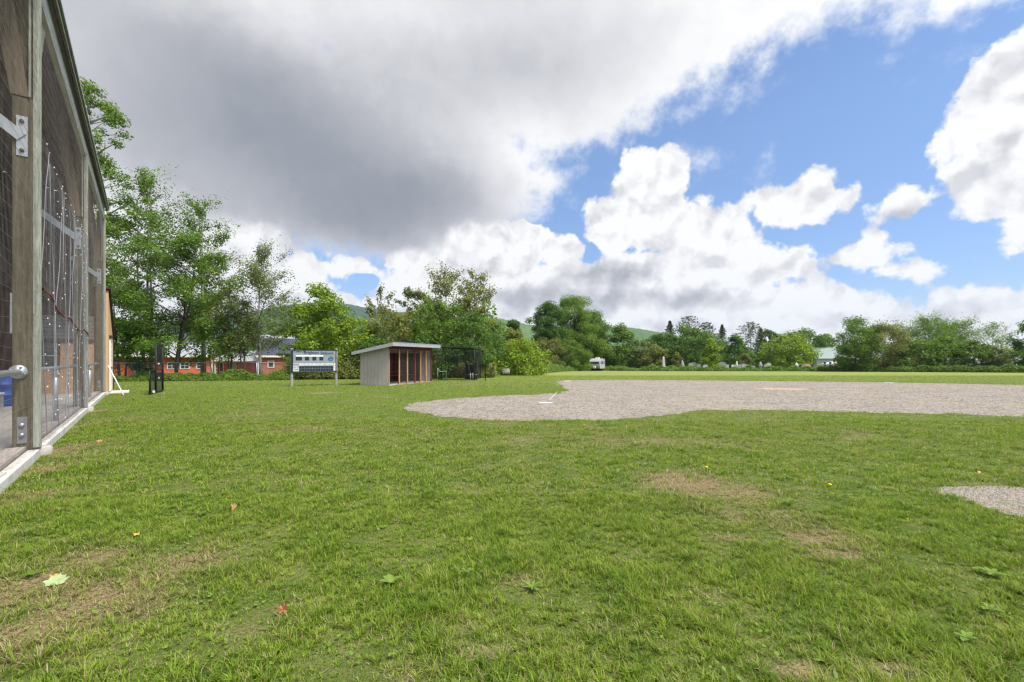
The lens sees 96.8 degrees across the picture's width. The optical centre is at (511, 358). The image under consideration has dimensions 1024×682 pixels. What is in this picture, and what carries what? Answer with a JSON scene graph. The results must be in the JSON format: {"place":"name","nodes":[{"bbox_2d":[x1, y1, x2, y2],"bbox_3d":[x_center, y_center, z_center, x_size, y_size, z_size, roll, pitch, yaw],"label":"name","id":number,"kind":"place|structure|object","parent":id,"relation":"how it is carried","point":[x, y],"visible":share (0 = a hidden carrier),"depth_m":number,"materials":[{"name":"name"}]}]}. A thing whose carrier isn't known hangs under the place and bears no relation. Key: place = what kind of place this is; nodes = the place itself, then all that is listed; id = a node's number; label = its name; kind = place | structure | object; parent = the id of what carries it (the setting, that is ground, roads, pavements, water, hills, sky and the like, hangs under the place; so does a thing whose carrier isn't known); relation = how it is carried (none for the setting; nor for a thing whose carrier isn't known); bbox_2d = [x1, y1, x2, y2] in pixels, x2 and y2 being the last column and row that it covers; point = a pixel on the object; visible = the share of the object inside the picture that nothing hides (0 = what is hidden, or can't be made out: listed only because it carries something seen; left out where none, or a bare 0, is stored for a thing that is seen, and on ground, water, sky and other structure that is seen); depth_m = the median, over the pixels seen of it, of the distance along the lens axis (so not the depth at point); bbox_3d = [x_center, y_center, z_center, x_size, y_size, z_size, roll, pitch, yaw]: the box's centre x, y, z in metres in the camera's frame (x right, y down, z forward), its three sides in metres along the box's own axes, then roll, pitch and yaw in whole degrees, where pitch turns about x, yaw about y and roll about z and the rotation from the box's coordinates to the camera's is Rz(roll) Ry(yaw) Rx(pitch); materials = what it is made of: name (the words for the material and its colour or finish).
{"place":"outdoors","nodes":[
{"label":"outdoors","id":0,"kind":"place"},
{"bbox_2d":[117,303,452,348],"bbox_3d":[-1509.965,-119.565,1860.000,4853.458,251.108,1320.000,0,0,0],"label":"hill","id":1,"kind":"structure","parent":0,"point":[359,310],"depth_m":1704.33,"materials":[{"name":"green plant"}]},
{"bbox_2d":[0,370,1023,681],"bbox_3d":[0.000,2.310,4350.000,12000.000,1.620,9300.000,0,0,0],"label":"ground","id":2,"kind":"structure","parent":0,"point":[246,626],"depth_m":3.73,"materials":[{"name":"green plant"}]},
{"bbox_2d":[0,0,109,493],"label":"pavilion","id":3,"kind":"structure","parent":2,"relation":"on","point":[52,241],"depth_m":8.88,"materials":[{"name":"wood"}]},
{"bbox_2d":[0,376,11,406],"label":"barrel","id":4,"kind":"object","parent":3,"relation":"on","point":[8,393],"visible":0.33,"depth_m":13.11,"materials":[{"name":"blue plastic"}]},
{"bbox_2d":[43,573,69,587],"bbox_3d":[-3.004,1.462,2.998,0.136,0.015,0.143,0,20,-29],"label":"fallen leaf","id":5,"kind":"object","parent":2,"relation":"on","point":[56,578],"visible":0.92,"depth_m":3.00,"materials":[{"name":"plant"}]},
{"bbox_2d":[42,286,129,393],"bbox_3d":[-20.210,-0.730,18.703,6.860,4.500,3.700,0,0,-39],"label":"annex","id":6,"kind":"object","parent":2,"relation":"on","point":[110,334],"visible":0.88,"depth_m":19.18,"materials":[{"name":"white paint"}]},
{"bbox_2d":[109,339,112,390],"bbox_3d":[-17.621,0.270,20.023,0.098,2.260,1.180,0,0,-39],"label":"door","id":7,"kind":"structure","parent":6,"relation":"in","point":[110,340],"depth_m":19.56,"materials":[{"name":"white paint"}]},
{"bbox_2d":[63,76,170,336],"bbox_3d":[-29.966,-9.233,32.825,9.078,21.794,7.897,0,0,-18],"label":"maple tree","id":8,"kind":"object","parent":2,"relation":"on","point":[112,116],"visible":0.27,"depth_m":33.04,"materials":[{"name":"green plant"}]},
{"bbox_2d":[106,271,159,375],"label":"young maple","id":9,"kind":"object","parent":2,"relation":"on","point":[117,350],"visible":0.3,"depth_m":31.53,"materials":[{"name":"green plant"}]},
{"bbox_2d":[114,319,169,373],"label":"sapling","id":10,"kind":"object","parent":2,"relation":"on","point":[137,361],"visible":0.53,"depth_m":31.22,"materials":[{"name":"green plant"}]},
{"bbox_2d":[149,343,163,394],"bbox_3d":[-15.379,0.412,19.709,0.113,2.146,2.315,0,0,-27],"label":"pitching screen","id":11,"kind":"object","parent":2,"relation":"on","point":[158,374],"visible":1,"depth_m":19.93,"materials":[{"name":"black metal"}]},
{"bbox_2d":[93,165,226,369],"bbox_3d":[-27.386,-6.604,34.785,9.065,16.539,7.961,0,0,0],"label":"poplar tree","id":12,"kind":"object","parent":2,"relation":"on","point":[144,190],"visible":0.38,"depth_m":34.05,"materials":[{"name":"green plant"}]},
{"bbox_2d":[114,341,215,375],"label":"red building","id":13,"kind":"structure","parent":2,"relation":"on","point":[181,366],"depth_m":42.74,"materials":[{"name":"brick"}]},
{"bbox_2d":[93,213,248,372],"bbox_3d":[-24.485,-4.170,32.411,8.699,11.676,10.255,0,0,-42],"label":"maple tree","id":14,"kind":"object","parent":2,"relation":"on","point":[188,241],"visible":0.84,"depth_m":31.43,"materials":[{"name":"green plant"}]},
{"bbox_2d":[148,188,247,375],"bbox_3d":[-24.406,-5.827,35.028,7.220,14.986,6.663,0,0,0],"label":"poplar tree","id":15,"kind":"object","parent":2,"relation":"on","point":[200,212],"visible":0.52,"depth_m":34.58,"materials":[{"name":"green plant"}]},
{"bbox_2d":[114,362,281,374],"bbox_3d":[-18.670,0.934,33.250,17.996,1.332,0.059,0,0,-15],"label":"chain link fence","id":16,"kind":"object","parent":2,"relation":"on","point":[256,372],"visible":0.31,"depth_m":32.56,"materials":[{"name":"metal"}]},
{"bbox_2d":[114,369,300,381],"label":"undergrowth","id":17,"kind":"object","parent":2,"relation":"on","point":[237,374],"visible":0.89,"depth_m":31.03,"materials":[{"name":"green plant"}]},
{"bbox_2d":[183,310,243,373],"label":"sapling","id":18,"kind":"object","parent":2,"relation":"on","point":[212,347],"visible":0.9,"depth_m":31.93,"materials":[{"name":"green plant"}]},
{"bbox_2d":[191,280,270,369],"bbox_3d":[-20.269,-1.942,33.048,5.031,7.205,3.860,0,0,-21],"label":"birch tree","id":19,"kind":"object","parent":2,"relation":"on","point":[220,315],"visible":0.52,"depth_m":32.63,"materials":[{"name":"green plant"}]},
{"bbox_2d":[214,351,257,374],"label":"red shed","id":20,"kind":"structure","parent":2,"relation":"on","point":[249,359],"depth_m":47.07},
{"bbox_2d":[219,295,266,369],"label":"sapling","id":21,"kind":"object","parent":2,"relation":"on","point":[245,341],"visible":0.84,"depth_m":32.33,"materials":[{"name":"green plant"}]},
{"bbox_2d":[186,235,315,374],"bbox_3d":[-18.524,-3.708,33.545,7.690,10.727,6.961,0,0,0],"label":"birch tree","id":22,"kind":"object","parent":2,"relation":"on","point":[256,275],"visible":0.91,"depth_m":33.18,"materials":[{"name":"green plant"}]},
{"bbox_2d":[256,335,301,373],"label":"brick barn","id":23,"kind":"structure","parent":2,"relation":"on","point":[273,356],"depth_m":46.67,"materials":[{"name":"brick"}]},
{"bbox_2d":[276,602,288,614],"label":"fallen leaf","id":24,"kind":"object","parent":2,"relation":"on","point":[283,607],"visible":1,"depth_m":2.65,"materials":[{"name":"orange plant"}]},
{"bbox_2d":[276,302,325,369],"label":"maple tree","id":25,"kind":"object","parent":2,"relation":"on","point":[288,333],"visible":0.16,"depth_m":34.52,"materials":[{"name":"green plant"}]},
{"bbox_2d":[114,296,497,370],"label":"woods","id":26,"kind":"object","parent":2,"relation":"on","point":[349,310],"visible":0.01,"depth_m":65.70,"materials":[{"name":"green plant"}]},
{"bbox_2d":[290,348,336,385],"bbox_3d":[-10.946,0.574,25.233,2.447,2.253,0.180,0,0,-34],"label":"scoreboard","id":27,"kind":"object","parent":2,"relation":"on","point":[313,360],"visible":1,"depth_m":25.11,"materials":[{"name":"white paint"}]},
{"bbox_2d":[283,281,362,377],"bbox_3d":[-14.157,-2.088,34.356,6.148,7.496,5.705,0,0,34],"label":"maple tree","id":28,"kind":"object","parent":2,"relation":"on","point":[324,329],"visible":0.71,"depth_m":33.34,"materials":[{"name":"green plant"}]},
{"bbox_2d":[317,317,382,377],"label":"maple tree","id":29,"kind":"object","parent":2,"relation":"on","point":[365,334],"visible":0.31,"depth_m":35.11,"materials":[{"name":"green plant"}]},
{"bbox_2d":[337,334,391,376],"bbox_3d":[-10.504,-0.114,35.151,6.929,3.542,5.630,0,0,0],"label":"bush","id":30,"kind":"object","parent":2,"relation":"on","point":[376,342],"visible":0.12,"depth_m":34.00,"materials":[{"name":"green plant"}]},
{"bbox_2d":[359,282,397,342],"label":"aspen tree","id":31,"kind":"object","parent":2,"relation":"on","point":[371,305],"visible":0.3,"depth_m":38.88,"materials":[{"name":"green plant"}]},
{"bbox_2d":[281,355,496,379],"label":"undergrowth","id":32,"kind":"object","parent":2,"relation":"on","point":[355,370],"visible":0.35,"depth_m":33.25,"materials":[{"name":"green plant"}]},
{"bbox_2d":[360,304,418,342],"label":"maple tree","id":33,"kind":"object","parent":2,"relation":"on","point":[397,320],"visible":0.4,"depth_m":36.05,"materials":[{"name":"green plant"}]},
{"bbox_2d":[379,574,402,582],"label":"weed","id":34,"kind":"object","parent":2,"relation":"on","point":[389,578],"visible":1,"depth_m":3.01,"materials":[{"name":"green plant"}]},
{"bbox_2d":[351,342,440,385],"bbox_3d":[-6.845,0.305,27.744,2.730,2.430,5.616,0,0,19],"label":"dugout","id":35,"kind":"object","parent":2,"relation":"on","point":[388,364],"visible":1,"depth_m":26.77,"materials":[{"name":"grey wood"}]},
{"bbox_2d":[390,286,421,340],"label":"aspen tree","id":36,"kind":"object","parent":2,"relation":"on","point":[408,292],"visible":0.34,"depth_m":39.78,"materials":[{"name":"green plant"}]},
{"bbox_2d":[406,287,439,342],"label":"aspen tree","id":37,"kind":"object","parent":2,"relation":"on","point":[416,298],"visible":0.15,"depth_m":40.16,"materials":[{"name":"green plant"}]},
{"bbox_2d":[406,329,459,378],"bbox_3d":[-6.755,-0.368,35.427,5.899,4.069,6.323,0,0,0],"label":"bush","id":38,"kind":"object","parent":2,"relation":"on","point":[427,340],"visible":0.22,"depth_m":34.57,"materials":[{"name":"green plant"}]},
{"bbox_2d":[391,337,485,379],"bbox_3d":[-5.014,0.003,33.046,6.654,2.994,3.558,0,0,3],"label":"batting cage","id":39,"kind":"object","parent":2,"relation":"on","point":[477,353],"visible":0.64,"depth_m":31.40,"materials":[{"name":"black metal"}]},
{"bbox_2d":[409,295,471,361],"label":"maple tree","id":40,"kind":"object","parent":2,"relation":"on","point":[438,308],"visible":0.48,"depth_m":37.02,"materials":[{"name":"green plant"}]},
{"bbox_2d":[413,258,480,342],"bbox_3d":[-6.275,-3.928,44.169,7.308,11.532,6.852,0,0,-14],"label":"birch tree","id":41,"kind":"object","parent":2,"relation":"on","point":[444,285],"visible":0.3,"depth_m":43.54,"materials":[{"name":"green plant"}]},
{"bbox_2d":[438,341,493,376],"bbox_3d":[-3.790,0.113,36.520,4.737,3.111,4.236,0,0,0],"label":"bush","id":42,"kind":"object","parent":2,"relation":"on","point":[488,360],"visible":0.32,"depth_m":36.09,"materials":[{"name":"green plant"}]},
{"bbox_2d":[465,362,474,378],"bbox_3d":[-2.924,0.840,32.406,0.891,1.320,0.112,0,0,3],"label":"machine","id":43,"kind":"object","parent":2,"relation":"on","point":[471,367],"visible":0.64,"depth_m":32.40,"materials":[{"name":"black metal"}]},
{"bbox_2d":[438,310,507,363],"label":"maple tree","id":44,"kind":"object","parent":2,"relation":"on","point":[472,324],"visible":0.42,"depth_m":38.36,"materials":[{"name":"green plant"}]},
{"bbox_2d":[449,265,506,355],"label":"birch tree","id":45,"kind":"object","parent":2,"relation":"on","point":[486,298],"visible":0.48,"depth_m":44.20,"materials":[{"name":"green plant"}]},
{"bbox_2d":[467,349,499,376],"bbox_3d":[-2.521,0.348,37.887,3.099,2.672,3.135,0,0,0],"label":"bush","id":46,"kind":"object","parent":2,"relation":"on","point":[494,358],"visible":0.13,"depth_m":37.51,"materials":[{"name":"green plant"}]},
{"bbox_2d":[474,317,522,374],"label":"maple tree","id":47,"kind":"object","parent":2,"relation":"on","point":[498,327],"visible":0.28,"depth_m":49.01,"materials":[{"name":"green plant"}]},
{"bbox_2d":[0,419,1023,681],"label":"clover","id":48,"kind":"object","parent":2,"relation":"on","point":[472,505],"visible":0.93,"depth_m":4.28,"materials":[{"name":"green plant"}]},
{"bbox_2d":[502,319,524,357],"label":"maple tree","id":49,"kind":"object","parent":2,"relation":"on","point":[514,324],"visible":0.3,"depth_m":61.84,"materials":[{"name":"green plant"}]},
{"bbox_2d":[496,329,535,374],"bbox_3d":[-0.004,-0.713,51.725,4.513,5.380,4.823,0,0,-31],"label":"willow bush","id":50,"kind":"object","parent":2,"relation":"on","point":[514,335],"visible":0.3,"depth_m":51.70,"materials":[{"name":"green plant"}]},
{"bbox_2d":[495,336,552,375],"bbox_3d":[1.243,-0.211,47.110,5.791,4.202,6.670,0,0,12],"label":"willow bush","id":51,"kind":"object","parent":2,"relation":"on","point":[525,360],"visible":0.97,"depth_m":46.32,"materials":[{"name":"green plant"}]},
{"bbox_2d":[522,580,541,589],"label":"weed","id":52,"kind":"object","parent":2,"relation":"on","point":[533,585],"visible":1,"depth_m":2.95,"materials":[{"name":"green plant"}]},
{"bbox_2d":[524,300,570,366],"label":"maple tree","id":53,"kind":"object","parent":2,"relation":"on","point":[549,315],"visible":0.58,"depth_m":98.22,"materials":[{"name":"green plant"}]},
{"bbox_2d":[532,336,577,365],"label":"shrub","id":54,"kind":"object","parent":2,"relation":"on","point":[555,347],"visible":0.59,"depth_m":93.01,"materials":[{"name":"green plant"}]},
{"bbox_2d":[496,363,635,373],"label":"undergrowth","id":55,"kind":"object","parent":2,"relation":"on","point":[556,368],"visible":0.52,"depth_m":83.75,"materials":[{"name":"green plant"}]},
{"bbox_2d":[549,337,593,370],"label":"shrub","id":56,"kind":"object","parent":2,"relation":"on","point":[574,346],"visible":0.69,"depth_m":94.48,"materials":[{"name":"green plant"}]},
{"bbox_2d":[556,294,611,366],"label":"maple tree","id":57,"kind":"object","parent":2,"relation":"on","point":[574,305],"visible":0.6,"depth_m":102.99,"materials":[{"name":"green plant"}]},
{"bbox_2d":[568,309,615,370],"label":"maple tree","id":58,"kind":"object","parent":2,"relation":"on","point":[604,327],"visible":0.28,"depth_m":105.98,"materials":[{"name":"green plant"}]},
{"bbox_2d":[589,357,604,370],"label":"camper trailer","id":59,"kind":"object","parent":2,"relation":"on","point":[598,363],"visible":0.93,"depth_m":98.16,"materials":[{"name":"white metal"}]},
{"bbox_2d":[602,322,639,366],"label":"maple tree","id":60,"kind":"object","parent":2,"relation":"on","point":[620,331],"visible":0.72,"depth_m":108.67,"materials":[{"name":"green plant"}]},
{"bbox_2d":[630,341,658,367],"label":"shrub","id":61,"kind":"object","parent":2,"relation":"on","point":[638,351],"visible":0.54,"depth_m":106.66,"materials":[{"name":"green plant"}]},
{"bbox_2d":[640,344,668,366],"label":"shrub","id":62,"kind":"object","parent":2,"relation":"on","point":[656,350],"visible":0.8,"depth_m":103.21,"materials":[{"name":"green plant"}]},
{"bbox_2d":[640,332,680,365],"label":"oak tree","id":63,"kind":"object","parent":2,"relation":"on","point":[657,339],"visible":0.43,"depth_m":122.59,"materials":[{"name":"green plant"}]},
{"bbox_2d":[664,321,675,358],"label":"spruce tree","id":64,"kind":"object","parent":2,"relation":"on","point":[669,326],"visible":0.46,"depth_m":139.69,"materials":[{"name":"green plant"}]},
{"bbox_2d":[670,352,683,366],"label":"shrub","id":65,"kind":"object","parent":2,"relation":"on","point":[676,358],"visible":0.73,"depth_m":107.30,"materials":[{"name":"green plant"}]},
{"bbox_2d":[495,338,861,366],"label":"woods","id":66,"kind":"object","parent":2,"relation":"on","point":[753,363],"visible":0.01,"depth_m":152.66,"materials":[{"name":"green plant"}]},
{"bbox_2d":[676,316,701,351],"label":"pine tree","id":67,"kind":"object","parent":2,"relation":"on","point":[688,318],"visible":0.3,"depth_m":141.32,"materials":[{"name":"green plant"}]},
{"bbox_2d":[662,323,729,366],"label":"oak tree","id":68,"kind":"object","parent":2,"relation":"on","point":[687,341],"visible":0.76,"depth_m":119.71,"materials":[{"name":"green plant"}]},
{"bbox_2d":[698,322,718,339],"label":"pine tree","id":69,"kind":"object","parent":2,"relation":"on","point":[707,326],"visible":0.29,"depth_m":141.56,"materials":[{"name":"green plant"}]},
{"bbox_2d":[399,380,1023,517],"bbox_3d":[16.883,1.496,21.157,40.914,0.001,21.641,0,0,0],"label":"infield gravel","id":70,"kind":"structure","parent":2,"relation":"on","point":[431,408],"depth_m":16.24,"materials":[{"name":"grey gravel"}]},
{"bbox_2d":[749,388,813,389],"bbox_3d":[13.377,1.492,22.457,3.081,0.001,1.678,0,0,0],"label":"clay mound","id":71,"kind":"object","parent":70,"relation":"on","point":[782,389],"visible":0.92,"depth_m":22.70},
{"bbox_2d":[701,338,723,366],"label":"young maple","id":72,"kind":"object","parent":2,"relation":"on","point":[712,347],"visible":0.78,"depth_m":99.20,"materials":[{"name":"green plant"}]},
{"bbox_2d":[610,365,829,370],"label":"undergrowth","id":73,"kind":"object","parent":2,"relation":"on","point":[712,368],"visible":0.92,"depth_m":91.98,"materials":[{"name":"green plant"}]},
{"bbox_2d":[717,324,732,362],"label":"spruce tree","id":74,"kind":"object","parent":2,"relation":"on","point":[722,331],"visible":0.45,"depth_m":134.73,"materials":[{"name":"green plant"}]},
{"bbox_2d":[719,333,756,367],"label":"oak tree","id":75,"kind":"object","parent":2,"relation":"on","point":[735,347],"visible":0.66,"depth_m":121.05,"materials":[{"name":"green plant"}]},
{"bbox_2d":[737,353,755,367],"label":"shrub","id":76,"kind":"object","parent":2,"relation":"on","point":[743,357],"visible":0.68,"depth_m":107.57,"materials":[{"name":"green plant"}]},
{"bbox_2d":[732,321,772,351],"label":"pine tree","id":77,"kind":"object","parent":2,"relation":"on","point":[751,328],"visible":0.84,"depth_m":127.33,"materials":[{"name":"green plant"}]},
{"bbox_2d":[752,327,763,361],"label":"spruce tree","id":78,"kind":"object","parent":2,"relation":"on","point":[756,353],"visible":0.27,"depth_m":135.91,"materials":[{"name":"green plant"}]},
{"bbox_2d":[753,357,768,367],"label":"shrub","id":79,"kind":"object","parent":2,"relation":"on","point":[757,360],"visible":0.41,"depth_m":107.24,"materials":[{"name":"green plant"}]},
{"bbox_2d":[757,329,780,365],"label":"oak tree","id":80,"kind":"object","parent":2,"relation":"on","point":[768,336],"visible":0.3,"depth_m":127.60,"materials":[{"name":"green plant"}]},
{"bbox_2d":[757,332,823,367],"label":"maple tree","id":81,"kind":"object","parent":2,"relation":"on","point":[786,351],"visible":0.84,"depth_m":102.22,"materials":[{"name":"green plant"}]},
{"bbox_2d":[771,327,830,364],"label":"oak tree","id":82,"kind":"object","parent":2,"relation":"on","point":[816,339],"visible":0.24,"depth_m":127.69,"materials":[{"name":"green plant"}]},
{"bbox_2d":[810,333,836,347],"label":"oak tree","id":83,"kind":"object","parent":2,"relation":"on","point":[830,344],"visible":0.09,"depth_m":139.43,"materials":[{"name":"green plant"}]},
{"bbox_2d":[804,348,845,366],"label":"house","id":84,"kind":"structure","parent":2,"relation":"on","point":[828,355],"depth_m":123.70,"materials":[{"name":"white"}]},
{"bbox_2d":[831,346,854,368],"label":"ash tree","id":85,"kind":"object","parent":2,"relation":"on","point":[835,359],"visible":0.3,"depth_m":83.72,"materials":[{"name":"green plant"}]},
{"bbox_2d":[823,314,889,371],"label":"ash tree","id":86,"kind":"object","parent":2,"relation":"on","point":[859,331],"visible":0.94,"depth_m":80.64,"materials":[{"name":"green plant"}]},
{"bbox_2d":[852,319,919,366],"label":"elm tree","id":87,"kind":"object","parent":2,"relation":"on","point":[894,332],"visible":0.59,"depth_m":80.12,"materials":[{"name":"green plant"}]},
{"bbox_2d":[877,335,952,366],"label":"elm tree","id":88,"kind":"object","parent":2,"relation":"on","point":[919,345],"visible":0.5,"depth_m":78.56,"materials":[{"name":"green plant"}]},
{"bbox_2d":[816,364,1023,372],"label":"undergrowth","id":89,"kind":"object","parent":2,"relation":"on","point":[1009,368],"visible":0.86,"depth_m":73.88,"materials":[{"name":"green plant"}]},
{"bbox_2d":[888,309,964,352],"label":"ash tree","id":90,"kind":"object","parent":2,"relation":"on","point":[928,330],"visible":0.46,"depth_m":84.86,"materials":[{"name":"green plant"}]},
{"bbox_2d":[915,335,978,366],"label":"elm tree","id":91,"kind":"object","parent":2,"relation":"on","point":[948,341],"visible":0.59,"depth_m":78.64,"materials":[{"name":"green plant"}]},
{"bbox_2d":[936,311,987,360],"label":"ash tree","id":92,"kind":"object","parent":2,"relation":"on","point":[965,324],"visible":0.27,"depth_m":86.47,"materials":[{"name":"green plant"}]},
{"bbox_2d":[953,630,977,640],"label":"weed","id":93,"kind":"object","parent":2,"relation":"on","point":[964,635],"visible":1,"depth_m":2.41,"materials":[{"name":"green plant"}]},
{"bbox_2d":[949,339,1004,366],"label":"elm tree","id":94,"kind":"object","parent":2,"relation":"on","point":[982,348],"visible":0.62,"depth_m":76.84,"materials":[{"name":"green plant"}]},
{"bbox_2d":[935,486,1023,513],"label":"gravel patch","id":95,"kind":"object","parent":2,"relation":"on","point":[1001,502],"visible":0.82,"depth_m":4.76,"materials":[{"name":"grey gravel"}]},
{"bbox_2d":[972,566,1010,575],"bbox_3d":[3.289,1.466,3.123,0.140,0.024,0.160,0,0,0],"label":"weed","id":96,"kind":"object","parent":2,"relation":"on","point":[989,571],"visible":0.98,"depth_m":3.15,"materials":[{"name":"green plant"}]},
{"bbox_2d":[981,602,1004,611],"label":"weed","id":97,"kind":"object","parent":2,"relation":"on","point":[992,606],"visible":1,"depth_m":2.68,"materials":[{"name":"green plant"}]},
{"bbox_2d":[967,319,1021,358],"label":"tree","id":98,"kind":"object","parent":2,"relation":"on","point":[994,332],"visible":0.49,"depth_m":79.46,"materials":[{"name":"green plant"}]},
{"bbox_2d":[979,345,1014,366],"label":"elm tree","id":99,"kind":"object","parent":2,"relation":"on","point":[993,358],"visible":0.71,"depth_m":75.35,"materials":[{"name":"green plant"}]},
{"bbox_2d":[1004,320,1023,365],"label":"maple tree","id":100,"kind":"object","parent":2,"relation":"on","point":[1018,343],"visible":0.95,"depth_m":70.89,"materials":[{"name":"green plant"}]},
{"bbox_2d":[3,0,1023,356],"label":"sky","id":101,"kind":"structure","parent":0,"point":[782,166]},
{"bbox_2d":[388,318,758,355],"bbox_3d":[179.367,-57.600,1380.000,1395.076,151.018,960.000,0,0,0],"label":"hill","id":102,"kind":"structure","parent":0,"point":[640,334],"depth_m":1225.07,"materials":[{"name":"green plant"}]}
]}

